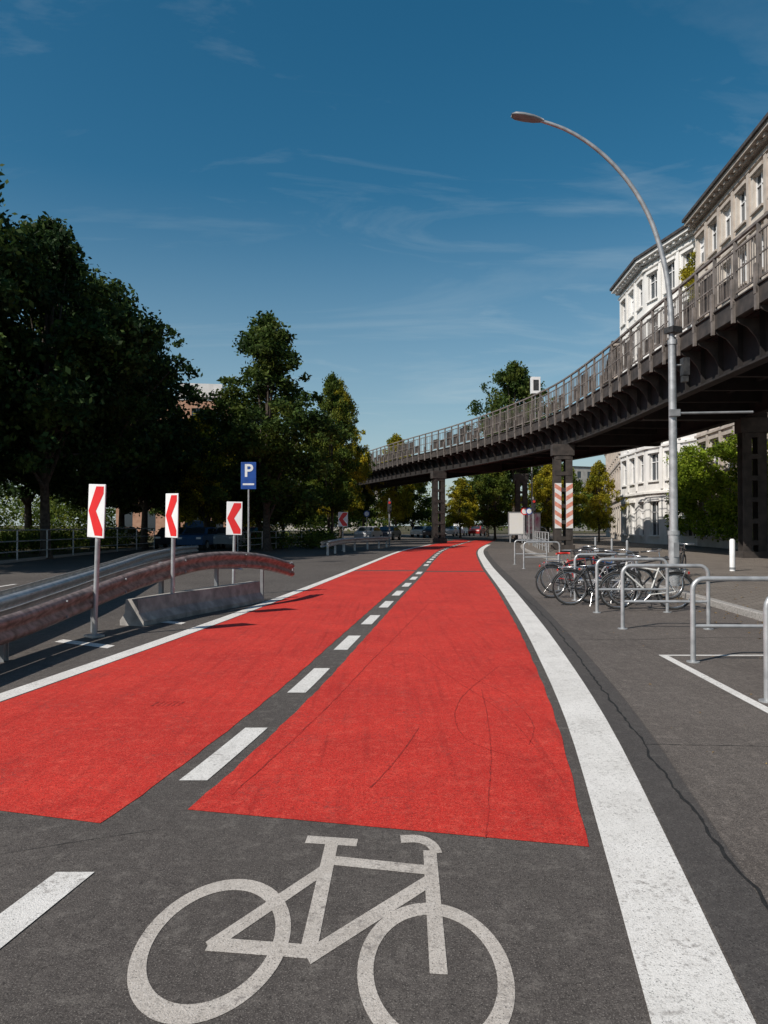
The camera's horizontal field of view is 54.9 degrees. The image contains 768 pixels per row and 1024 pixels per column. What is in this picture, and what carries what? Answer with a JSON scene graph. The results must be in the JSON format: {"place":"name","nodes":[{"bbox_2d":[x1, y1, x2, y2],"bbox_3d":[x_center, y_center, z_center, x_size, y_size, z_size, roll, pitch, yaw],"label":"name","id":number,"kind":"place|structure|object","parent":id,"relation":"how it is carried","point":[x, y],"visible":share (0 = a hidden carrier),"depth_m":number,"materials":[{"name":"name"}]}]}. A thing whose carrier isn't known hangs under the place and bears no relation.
{"place":"outdoors","nodes":[
{"label":"outdoors","id":0,"kind":"place"},
{"bbox_2d":[0,534,169,559],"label":"grass verge","id":1,"kind":"structure","parent":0,"point":[30,554],"depth_m":41.17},
{"bbox_2d":[0,310,94,494],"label":"linden tree","id":2,"kind":"object","parent":1,"relation":"on","point":[73,450],"visible":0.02,"depth_m":37.72,"materials":[{"name":"green plant"}]},
{"bbox_2d":[0,437,107,531],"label":"linden tree","id":3,"kind":"object","parent":1,"relation":"on","point":[12,491],"visible":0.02,"depth_m":49.32,"materials":[{"name":"green plant"}]},
{"bbox_2d":[0,164,111,474],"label":"linden tree","id":4,"kind":"object","parent":1,"relation":"on","point":[16,255],"visible":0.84,"depth_m":29.72,"materials":[{"name":"green plant"}]},
{"bbox_2d":[2,275,209,550],"bbox_3d":[-16.787,-5.639,41.750,12.739,15.940,13.998,0,-1,22],"label":"linden tree","id":5,"kind":"object","parent":1,"relation":"on","point":[178,447],"visible":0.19,"depth_m":41.71,"materials":[{"name":"green plant"}]},
{"bbox_2d":[51,417,174,543],"bbox_3d":[-19.911,-4.230,55.443,12.204,13.590,9.237,0,-1,27],"label":"linden tree","id":6,"kind":"object","parent":1,"relation":"on","point":[130,510],"visible":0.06,"depth_m":53.86,"materials":[{"name":"green plant"}]},
{"bbox_2d":[0,526,605,533],"bbox_3d":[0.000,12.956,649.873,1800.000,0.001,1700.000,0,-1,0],"label":"ground","id":7,"kind":"structure","parent":0,"point":[403,530],"depth_m":180.92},
{"bbox_2d":[102,527,139,546],"bbox_3d":[-18.500,1.778,51.967,1.870,1.459,4.300,0,-1,0],"label":"parked car","id":8,"kind":"object","parent":7,"relation":"on","point":[130,530],"visible":0.25,"depth_m":51.11,"materials":[{"name":"paint"}]},
{"bbox_2d":[149,426,186,526],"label":"linden tree","id":9,"kind":"object","parent":7,"relation":"on","point":[153,511],"visible":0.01,"depth_m":69.92,"materials":[{"name":"green plant"}]},
{"bbox_2d":[0,521,340,556],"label":"shrubs","id":10,"kind":"object","parent":7,"relation":"on","point":[314,538],"visible":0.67,"depth_m":47.24,"materials":[{"name":"green plant"}]},
{"bbox_2d":[116,383,230,536],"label":"orange apartment building","id":11,"kind":"structure","parent":7,"relation":"on","point":[134,520],"depth_m":94.43,"materials":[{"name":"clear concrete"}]},
{"bbox_2d":[215,447,262,544],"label":"linden tree","id":12,"kind":"object","parent":7,"relation":"on","point":[253,524],"visible":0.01,"depth_m":59.25,"materials":[{"name":"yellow plant"}]},
{"bbox_2d":[270,466,317,532],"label":"linden tree","id":13,"kind":"object","parent":7,"relation":"on","point":[296,518],"visible":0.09,"depth_m":65.28,"materials":[{"name":"green plant"}]},
{"bbox_2d":[0,478,605,533],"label":"distant tree mass","id":14,"kind":"object","parent":7,"relation":"on","point":[59,512],"visible":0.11,"depth_m":125.16,"materials":[{"name":"green plant"}]},
{"bbox_2d":[348,487,389,526],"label":"linden tree","id":15,"kind":"object","parent":7,"relation":"on","point":[369,500],"visible":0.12,"depth_m":105.52,"materials":[{"name":"green plant"}]},
{"bbox_2d":[383,483,438,528],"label":"linden tree","id":16,"kind":"object","parent":7,"relation":"on","point":[419,514],"visible":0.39,"depth_m":102.92,"materials":[{"name":"green plant"}]},
{"bbox_2d":[447,473,520,536],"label":"linden tree","id":17,"kind":"object","parent":7,"relation":"on","point":[470,482],"visible":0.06,"depth_m":99.78,"materials":[{"name":"green plant"}]},
{"bbox_2d":[604,340,620,539],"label":"apartment building","id":18,"kind":"structure","parent":7,"relation":"on","point":[613,465],"depth_m":78.27,"materials":[{"name":"paint"}]},
{"bbox_2d":[521,543,762,620],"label":"kerb","id":19,"kind":"structure","parent":7,"relation":"on","point":[740,610],"depth_m":14.22,"materials":[{"name":"concrete"}]},
{"bbox_2d":[521,508,526,541],"bbox_3d":[11.400,1.098,60.025,0.600,2.900,0.081,0,-1,0],"label":"traffic sign","id":20,"kind":"object","parent":19,"relation":"on","point":[523,511],"visible":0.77,"depth_m":60.00,"materials":[{"name":"metal"}]},
{"bbox_2d":[609,225,696,545],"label":"facade","id":21,"kind":"structure","parent":7,"relation":"on","point":[638,286],"depth_m":58.66,"materials":[{"name":"paint"}]},
{"bbox_2d":[678,251,699,301],"bbox_3d":[21.905,-16.285,52.309,1.595,4.482,2.961,0,-1,-19],"label":"climbing plant","id":22,"kind":"object","parent":21,"relation":"attached to","point":[685,273],"visible":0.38,"depth_m":52.40,"materials":[{"name":"plant"}]},
{"bbox_2d":[679,543,694,572],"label":"bicycle","id":23,"kind":"object","parent":7,"relation":"on","point":[683,555],"visible":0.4,"depth_m":21.68,"materials":[{"name":"metal"}]},
{"bbox_2d":[662,430,767,542],"bbox_3d":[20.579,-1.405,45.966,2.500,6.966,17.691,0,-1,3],"label":"tree","id":24,"kind":"object","parent":7,"relation":"on","point":[700,484],"visible":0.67,"depth_m":45.62,"materials":[{"name":"green plant"}]},
{"bbox_2d":[682,112,767,548],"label":"facade","id":25,"kind":"structure","parent":7,"relation":"on","point":[730,205],"depth_m":45.14,"materials":[{"name":"paint"}]},
{"bbox_2d":[0,534,759,1023],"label":"road","id":26,"kind":"structure","parent":0,"point":[550,916],"depth_m":3.20,"materials":[{"name":"asphalt"}]},
{"bbox_2d":[0,211,180,558],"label":"linden tree","id":27,"kind":"object","parent":26,"relation":"on","point":[115,350],"visible":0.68,"depth_m":33.88,"materials":[{"name":"green plant"}]},
{"bbox_2d":[84,484,105,638],"bbox_3d":[-4.094,0.695,10.540,0.370,2.180,0.200,2,0,32],"label":"chevron sign","id":28,"kind":"object","parent":26,"relation":"on","point":[96,511],"visible":1,"depth_m":10.51,"materials":[{"name":"metal"}]},
{"bbox_2d":[0,545,198,610],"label":"guardrail","id":29,"kind":"object","parent":26,"relation":"on","point":[18,595],"visible":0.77,"depth_m":14.05,"materials":[{"name":"metal"}]},
{"bbox_2d":[0,534,280,563],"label":"kerb","id":30,"kind":"structure","parent":26,"relation":"on","point":[44,557],"depth_m":37.02,"materials":[{"name":"concrete"}]},
{"bbox_2d":[0,528,154,559],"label":"metal fence","id":31,"kind":"object","parent":30,"relation":"on","point":[47,540],"visible":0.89,"depth_m":35.24,"materials":[{"name":"metal"}]},
{"bbox_2d":[0,552,294,661],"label":"guardrail","id":32,"kind":"object","parent":26,"relation":"on","point":[25,619],"visible":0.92,"depth_m":11.37,"materials":[{"name":"metal"}]},
{"bbox_2d":[77,352,226,548],"bbox_3d":[-16.378,-4.893,48.946,11.168,14.697,8.452,1,-1,-32],"label":"linden tree","id":33,"kind":"object","parent":26,"relation":"on","point":[153,497],"visible":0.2,"depth_m":48.53,"materials":[{"name":"green plant"}]},
{"bbox_2d":[165,493,178,593],"bbox_3d":[-3.626,0.752,12.700,0.370,2.140,0.200,0,0,40],"label":"chevron sign","id":34,"kind":"object","parent":26,"relation":"on","point":[171,515],"visible":0.84,"depth_m":12.67,"materials":[{"name":"metal"}]},
{"bbox_2d":[155,527,191,548],"bbox_3d":[-14.199,1.743,49.967,1.870,1.459,4.300,0,-1,-5],"label":"parked car","id":35,"kind":"object","parent":26,"relation":"on","point":[160,538],"visible":0.38,"depth_m":48.17,"materials":[{"name":"paint"}]},
{"bbox_2d":[120,581,263,625],"bbox_3d":[-3.370,1.628,13.603,0.495,0.420,3.980,0,-1,19],"label":"concrete barrier","id":36,"kind":"object","parent":26,"relation":"on","point":[150,610],"visible":1,"depth_m":13.01,"materials":[{"name":"concrete"}]},
{"bbox_2d":[176,527,221,549],"bbox_3d":[-11.901,1.708,47.968,1.870,1.459,4.300,0,-1,5],"label":"parked car","id":37,"kind":"object","parent":26,"relation":"on","point":[194,536],"visible":0.75,"depth_m":46.49,"materials":[{"name":"paint"}]},
{"bbox_2d":[175,413,222,522],"bbox_3d":[-16.120,-3.060,63.886,10.453,11.563,9.072,1,-1,-35],"label":"linden tree","id":38,"kind":"object","parent":26,"relation":"on","point":[196,492],"depth_m":63.64,"materials":[{"name":"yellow plant"}]},
{"bbox_2d":[183,521,216,545],"bbox_3d":[-14.200,1.620,56.982,1.870,1.950,4.698,0,-1,0],"label":"parked car","id":39,"kind":"object","parent":26,"relation":"on","point":[197,524],"visible":0.02,"depth_m":55.44,"materials":[{"name":"paint"}]},
{"bbox_2d":[163,406,237,526],"bbox_3d":[-12.501,-2.435,51.183,6.883,9.854,5.974,-1,-1,28],"label":"linden tree","id":40,"kind":"object","parent":26,"relation":"on","point":[204,511],"visible":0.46,"depth_m":50.12,"materials":[{"name":"green plant"}]},
{"bbox_2d":[210,527,247,548],"bbox_3d":[-10.400,1.743,49.967,1.870,1.459,4.300,0,-1,2],"label":"parked car","id":41,"kind":"object","parent":26,"relation":"on","point":[222,538],"visible":0.55,"depth_m":48.23,"materials":[{"name":"paint"}]},
{"bbox_2d":[226,502,242,583],"bbox_3d":[-3.429,0.831,16.916,0.370,2.130,0.200,1,-1,5],"label":"chevron sign","id":42,"kind":"object","parent":26,"relation":"on","point":[234,520],"visible":0.82,"depth_m":16.89,"materials":[{"name":"metal"}]},
{"bbox_2d":[241,462,255,551],"bbox_3d":[-5.500,0.049,30.034,0.620,4.150,0.092,0,-1,0],"label":"parking sign","id":43,"kind":"object","parent":26,"relation":"on","point":[248,475],"visible":0.97,"depth_m":30.02,"materials":[{"name":"metal"}]},
{"bbox_2d":[246,527,274,545],"bbox_3d":[-9.400,1.847,55.966,1.870,1.459,4.300,0,-1,2],"label":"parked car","id":44,"kind":"object","parent":26,"relation":"on","point":[253,528],"visible":0.09,"depth_m":54.99,"materials":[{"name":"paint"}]},
{"bbox_2d":[214,404,318,546],"bbox_3d":[-8.604,-2.753,52.902,9.544,10.558,8.283,0,-1,22],"label":"linden tree","id":45,"kind":"object","parent":26,"relation":"on","point":[240,495],"visible":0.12,"depth_m":51.53,"materials":[{"name":"green plant"}]},
{"bbox_2d":[180,310,355,550],"bbox_3d":[-7.493,-5.035,45.151,10.901,14.849,9.986,0,-1,25],"label":"linden tree","id":46,"kind":"object","parent":26,"relation":"on","point":[265,340],"visible":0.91,"depth_m":43.82,"materials":[{"name":"green plant"}]},
{"bbox_2d":[237,530,312,550],"bbox_3d":[-6.907,1.785,48.017,0.392,1.107,12.462,0,-1,14],"label":"metal fence","id":47,"kind":"object","parent":26,"relation":"on","point":[250,538],"visible":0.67,"depth_m":45.27,"materials":[{"name":"metal"}]},
{"bbox_2d":[0,540,588,846],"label":"red cycle lane","id":48,"kind":"structure","parent":26,"relation":"on","point":[101,744],"depth_m":6.01,"materials":[{"name":"paint"}]},
{"bbox_2d":[127,835,514,1023],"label":"bicycle road symbol","id":49,"kind":"object","parent":26,"relation":"on","point":[148,1001],"visible":1,"depth_m":2.87,"materials":[{"name":"paint"}]},
{"bbox_2d":[302,371,363,531],"bbox_3d":[-4.249,-4.238,57.846,4.724,13.691,6.242,0,-1,17],"label":"linden tree","id":50,"kind":"object","parent":26,"relation":"on","point":[337,497],"visible":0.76,"depth_m":57.68,"materials":[{"name":"green plant"}]},
{"bbox_2d":[297,439,376,531],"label":"linden tree","id":51,"kind":"object","parent":26,"relation":"on","point":[361,495],"visible":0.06,"depth_m":73.84,"materials":[{"name":"green plant"}]},
{"bbox_2d":[338,512,347,550],"bbox_3d":[-2.553,1.203,46.016,0.600,2.400,0.200,0,-1,-5],"label":"chevron sign","id":52,"kind":"object","parent":26,"relation":"on","point":[342,519],"visible":0.94,"depth_m":45.99,"materials":[{"name":"metal"}]},
{"bbox_2d":[317,378,372,537],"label":"linden tree","id":53,"kind":"object","parent":26,"relation":"on","point":[365,469],"visible":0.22,"depth_m":65.88,"materials":[{"name":"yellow plant"}]},
{"bbox_2d":[320,537,388,554],"bbox_3d":[-1.706,1.988,45.540,0.992,0.814,15.447,0,-1,12],"label":"guardrail","id":54,"kind":"object","parent":26,"relation":"on","point":[335,542],"visible":1,"depth_m":44.18,"materials":[{"name":"metal"}]},
{"bbox_2d":[354,526,382,536],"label":"parked car","id":55,"kind":"object","parent":26,"relation":"on","point":[374,531],"visible":0.56,"depth_m":70.81,"materials":[{"name":"paint"}]},
{"bbox_2d":[0,541,767,1023],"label":"road marking lines","id":56,"kind":"object","parent":26,"relation":"on","point":[684,973],"visible":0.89,"depth_m":3.53,"materials":[{"name":"white paint"}]},
{"bbox_2d":[2,584,767,909],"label":"road cracks","id":57,"kind":"object","parent":26,"relation":"on","point":[728,859],"visible":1,"depth_m":5.23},
{"bbox_2d":[388,498,390,545],"bbox_3d":[0.400,0.741,53.894,0.280,3.500,0.317,0,-1,0],"label":"traffic light","id":58,"kind":"object","parent":26,"relation":"on","point":[389,506],"visible":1,"depth_m":53.91,"materials":[{"name":"grey paint"}]},
{"bbox_2d":[379,526,400,539],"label":"parked car","id":59,"kind":"object","parent":26,"relation":"on","point":[395,531],"visible":0.66,"depth_m":76.89,"materials":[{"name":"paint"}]},
{"bbox_2d":[365,433,431,525],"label":"linden tree","id":60,"kind":"object","parent":26,"relation":"on","point":[401,507],"visible":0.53,"depth_m":97.09,"materials":[{"name":"green plant"}]},
{"bbox_2d":[410,526,428,536],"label":"parked car","id":61,"kind":"object","parent":26,"relation":"on","point":[417,530],"visible":0.59,"depth_m":98.55,"materials":[{"name":"paint"}]},
{"bbox_2d":[422,526,438,537],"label":"parked car","id":62,"kind":"object","parent":26,"relation":"on","point":[427,530],"visible":0.48,"depth_m":90.55,"materials":[{"name":"paint"}]},
{"bbox_2d":[430,471,446,542],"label":"steel legs","id":63,"kind":"object","parent":26,"relation":"on","point":[437,476],"visible":1,"depth_m":66.33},
{"bbox_2d":[445,526,457,535],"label":"parked car","id":64,"kind":"object","parent":26,"relation":"on","point":[453,530],"visible":0.72,"depth_m":102.63,"materials":[{"name":"paint"}]},
{"bbox_2d":[438,477,479,537],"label":"linden tree","id":65,"kind":"object","parent":26,"relation":"on","point":[460,518],"visible":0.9,"depth_m":91.39,"materials":[{"name":"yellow plant"}]},
{"bbox_2d":[452,524,467,535],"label":"parked car","id":66,"kind":"object","parent":26,"relation":"on","point":[464,530],"visible":0.49,"depth_m":110.42,"materials":[{"name":"paint"}]},
{"bbox_2d":[468,526,485,535],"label":"parked car","id":67,"kind":"object","parent":26,"relation":"on","point":[474,530],"visible":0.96,"depth_m":106.53,"materials":[{"name":"paint"}]},
{"bbox_2d":[457,471,529,539],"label":"linden tree","id":68,"kind":"object","parent":26,"relation":"on","point":[498,484],"visible":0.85,"depth_m":79.01,"materials":[{"name":"green plant"}]},
{"bbox_2d":[508,512,523,542],"bbox_3d":[10.900,1.270,60.984,1.300,2.550,0.167,0,-1,0],"label":"advertising board","id":69,"kind":"object","parent":26,"relation":"on","point":[515,523],"visible":0.89,"depth_m":60.91,"materials":[{"name":"grey paint"}]},
{"bbox_2d":[466,360,566,538],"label":"linden tree","id":70,"kind":"object","parent":26,"relation":"on","point":[514,376],"visible":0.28,"depth_m":85.02,"materials":[{"name":"green plant"}]},
{"bbox_2d":[514,474,528,541],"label":"steel legs","id":71,"kind":"object","parent":26,"relation":"on","point":[523,479],"visible":0.63,"depth_m":69.78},
{"bbox_2d":[518,526,546,542],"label":"parked car","id":72,"kind":"object","parent":26,"relation":"on","point":[531,536],"visible":0.37,"depth_m":65.30,"materials":[{"name":"paint"}]},
{"bbox_2d":[484,551,767,1023],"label":"asphalt joint strip","id":73,"kind":"object","parent":26,"relation":"on","point":[735,909],"visible":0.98,"depth_m":3.71,"materials":[{"name":"asphalt"}]},
{"bbox_2d":[488,549,767,903],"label":"parking strip","id":74,"kind":"object","parent":26,"relation":"on","point":[727,786],"visible":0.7,"depth_m":7.27,"materials":[{"name":"asphalt"}]},
{"bbox_2d":[514,540,547,563],"bbox_3d":[5.950,1.621,29.983,1.450,1.000,0.146,0,-1,-1],"label":"bike rack","id":75,"kind":"object","parent":74,"relation":"on","point":[546,553],"visible":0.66,"depth_m":29.96,"materials":[{"name":"metal"}]},
{"bbox_2d":[522,541,559,568],"bbox_3d":[5.750,1.569,26.968,1.450,1.000,0.146,0,-1,1],"label":"bike rack","id":76,"kind":"object","parent":74,"relation":"on","point":[524,557],"visible":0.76,"depth_m":26.95,"materials":[{"name":"metal"}]},
{"bbox_2d":[534,548,613,597],"bbox_3d":[4.171,1.347,16.225,1.777,1.075,0.646,0,-6,-4],"label":"bicycle","id":77,"kind":"object","parent":74,"relation":"on","point":[546,567],"visible":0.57,"depth_m":16.19,"materials":[{"name":"metal"}]},
{"bbox_2d":[540,546,614,592],"bbox_3d":[4.548,1.369,17.435,1.777,1.075,0.646,0,-7,3],"label":"bicycle","id":78,"kind":"object","parent":74,"relation":"on","point":[561,565],"visible":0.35,"depth_m":17.43,"materials":[{"name":"metal"}]},
{"bbox_2d":[557,550,614,591],"bbox_3d":[4.850,1.408,17.755,1.450,1.000,0.146,0,-1,2],"label":"bike rack","id":79,"kind":"object","parent":74,"relation":"on","point":[558,557],"visible":0.18,"depth_m":17.74,"materials":[{"name":"metal"}]},
{"bbox_2d":[560,546,630,587],"bbox_3d":[5.205,1.381,18.134,1.777,1.075,0.646,0,-7,0],"label":"bicycle","id":80,"kind":"object","parent":74,"relation":"on","point":[583,563],"visible":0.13,"depth_m":18.11,"materials":[{"name":"metal"}]},
{"bbox_2d":[551,550,642,606],"bbox_3d":[4.209,1.320,14.624,1.777,1.075,0.646,0,5,6],"label":"bicycle","id":81,"kind":"object","parent":74,"relation":"on","point":[583,576],"visible":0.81,"depth_m":14.63,"materials":[{"name":"metal"}]},
{"bbox_2d":[566,548,641,596],"bbox_3d":[4.901,1.352,16.526,1.777,1.075,0.646,0,-6,-5],"label":"bicycle","id":82,"kind":"object","parent":74,"relation":"on","point":[593,576],"visible":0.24,"depth_m":16.48,"materials":[{"name":"metal"}]},
{"bbox_2d":[572,553,637,600],"bbox_3d":[4.700,1.372,15.669,1.450,1.000,0.146,0,-1,1],"label":"bike rack","id":83,"kind":"object","parent":74,"relation":"on","point":[592,554],"visible":0.41,"depth_m":15.65,"materials":[{"name":"metal"}]},
{"bbox_2d":[574,549,654,602],"bbox_3d":[4.751,1.330,15.232,1.777,1.075,0.646,0,4,-8],"label":"bicycle","id":84,"kind":"object","parent":74,"relation":"on","point":[648,572],"visible":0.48,"depth_m":15.20,"materials":[{"name":"metal"}]},
{"bbox_2d":[593,558,671,612],"bbox_3d":[4.530,1.334,13.501,1.450,1.000,0.146,0,-1,-2],"label":"bike rack","id":85,"kind":"object","parent":74,"relation":"on","point":[598,589],"visible":0.95,"depth_m":13.48,"materials":[{"name":"metal"}]},
{"bbox_2d":[605,548,684,598],"bbox_3d":[5.592,1.344,15.944,1.777,1.075,0.646,0,-8,-2],"label":"bicycle","id":86,"kind":"object","parent":74,"relation":"on","point":[613,568],"visible":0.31,"depth_m":15.93,"materials":[{"name":"metal"}]},
{"bbox_2d":[599,551,692,609],"bbox_3d":[4.951,1.308,13.923,1.777,1.075,0.646,0,5,4],"label":"bicycle","id":87,"kind":"object","parent":74,"relation":"on","point":[674,572],"visible":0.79,"depth_m":13.92,"materials":[{"name":"metal"}]},
{"bbox_2d":[618,564,713,629],"bbox_3d":[4.320,1.296,11.358,1.450,1.000,0.146,0,-1,2],"label":"bike rack","id":88,"kind":"object","parent":74,"relation":"on","point":[702,566],"visible":0.99,"depth_m":11.34,"materials":[{"name":"metal"}]},
{"bbox_2d":[686,576,767,662],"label":"bike rack","id":89,"kind":"object","parent":74,"relation":"on","point":[693,624],"visible":1,"depth_m":8.59,"materials":[{"name":"metal"}]},
{"bbox_2d":[758,597,767,702],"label":"bike rack","id":90,"kind":"object","parent":74,"relation":"on","point":[765,642],"visible":1,"depth_m":6.68,"materials":[{"name":"metal"}]},
{"bbox_2d":[0,0,767,525],"label":"sky","id":91,"kind":"structure","parent":0,"point":[361,174],"materials":[{"name":"blue"}]},
{"bbox_2d":[278,466,605,530],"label":"distant apartment building","id":92,"kind":"structure","parent":0,"point":[582,473],"depth_m":196.28,"materials":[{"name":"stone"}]},
{"bbox_2d":[525,533,767,610],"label":"pavement","id":93,"kind":"structure","parent":0,"point":[748,594],"depth_m":27.65,"materials":[{"name":"concrete"}]},
{"bbox_2d":[526,508,531,544],"bbox_3d":[10.600,1.068,54.024,0.500,2.750,0.081,0,-1,0],"label":"traffic sign","id":94,"kind":"object","parent":93,"relation":"on","point":[528,511],"visible":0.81,"depth_m":54.01,"materials":[{"name":"metal"}]},
{"bbox_2d":[525,513,540,539],"bbox_3d":[12.900,1.322,63.983,1.300,2.550,0.167,0,-1,0],"label":"advertising board","id":95,"kind":"object","parent":93,"relation":"on","point":[537,521],"visible":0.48,"depth_m":63.91,"materials":[{"name":"grey paint"}]},
{"bbox_2d":[531,497,535,545],"bbox_3d":[10.400,0.697,51.394,0.280,3.500,0.317,0,-1,0],"label":"traffic light","id":96,"kind":"object","parent":93,"relation":"on","point":[533,505],"visible":0.91,"depth_m":51.42,"materials":[{"name":"grey paint"}]},
{"bbox_2d":[534,531,548,551],"bbox_3d":[9.512,1.732,44.981,0.145,1.107,10.154,0,-1,7],"label":"metal fence","id":97,"kind":"object","parent":93,"relation":"on","point":[537,538],"visible":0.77,"depth_m":44.34,"materials":[{"name":"metal"}]},
{"bbox_2d":[509,464,582,539],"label":"linden tree","id":98,"kind":"object","parent":93,"relation":"on","point":[542,497],"visible":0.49,"depth_m":71.28,"materials":[{"name":"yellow plant"}]},
{"bbox_2d":[529,462,593,535],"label":"linden tree","id":99,"kind":"object","parent":93,"relation":"on","point":[577,485],"visible":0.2,"depth_m":74.79,"materials":[{"name":"green plant"}]},
{"bbox_2d":[550,444,574,549],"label":"steel legs","id":100,"kind":"object","parent":93,"relation":"on","point":[560,452],"visible":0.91,"depth_m":44.28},
{"bbox_2d":[303,211,767,491],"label":"railway viaduct","id":101,"kind":"object","parent":100,"relation":"on","point":[724,348],"visible":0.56,"depth_m":33.34,"materials":[{"name":"metal"}]},
{"bbox_2d":[530,377,539,420],"bbox_3d":[10.100,-7.365,49.326,0.600,3.250,0.420,0,-1,0],"label":"railway signal","id":102,"kind":"object","parent":101,"relation":"on","point":[534,385],"visible":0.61,"depth_m":49.15,"materials":[{"name":"grey paint"}]},
{"bbox_2d":[555,483,572,527],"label":"warning stripes","id":103,"kind":"object","parent":100,"relation":"attached to","point":[569,508],"visible":1,"depth_m":44.21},
{"bbox_2d":[573,460,628,541],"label":"linden tree","id":104,"kind":"object","parent":93,"relation":"on","point":[599,518],"visible":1,"depth_m":63.63,"materials":[{"name":"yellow plant"}]},
{"bbox_2d":[511,112,752,585],"bbox_3d":[6.042,-3.997,18.052,5.820,11.622,0.393,0,-1,0],"label":"street lamp","id":105,"kind":"object","parent":93,"relation":"on","point":[671,330],"visible":0.99,"depth_m":17.99,"materials":[{"name":"metal"}]},
{"bbox_2d":[729,539,734,570],"bbox_3d":[11.200,1.380,23.779,0.176,1.030,0.172,0,-1,0],"label":"bollard","id":106,"kind":"object","parent":93,"relation":"on","point":[732,554],"visible":1,"depth_m":23.71,"materials":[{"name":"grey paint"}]},
{"bbox_2d":[734,417,767,557],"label":"steel legs","id":107,"kind":"object","parent":93,"relation":"on","point":[751,432],"visible":0.98,"depth_m":33.28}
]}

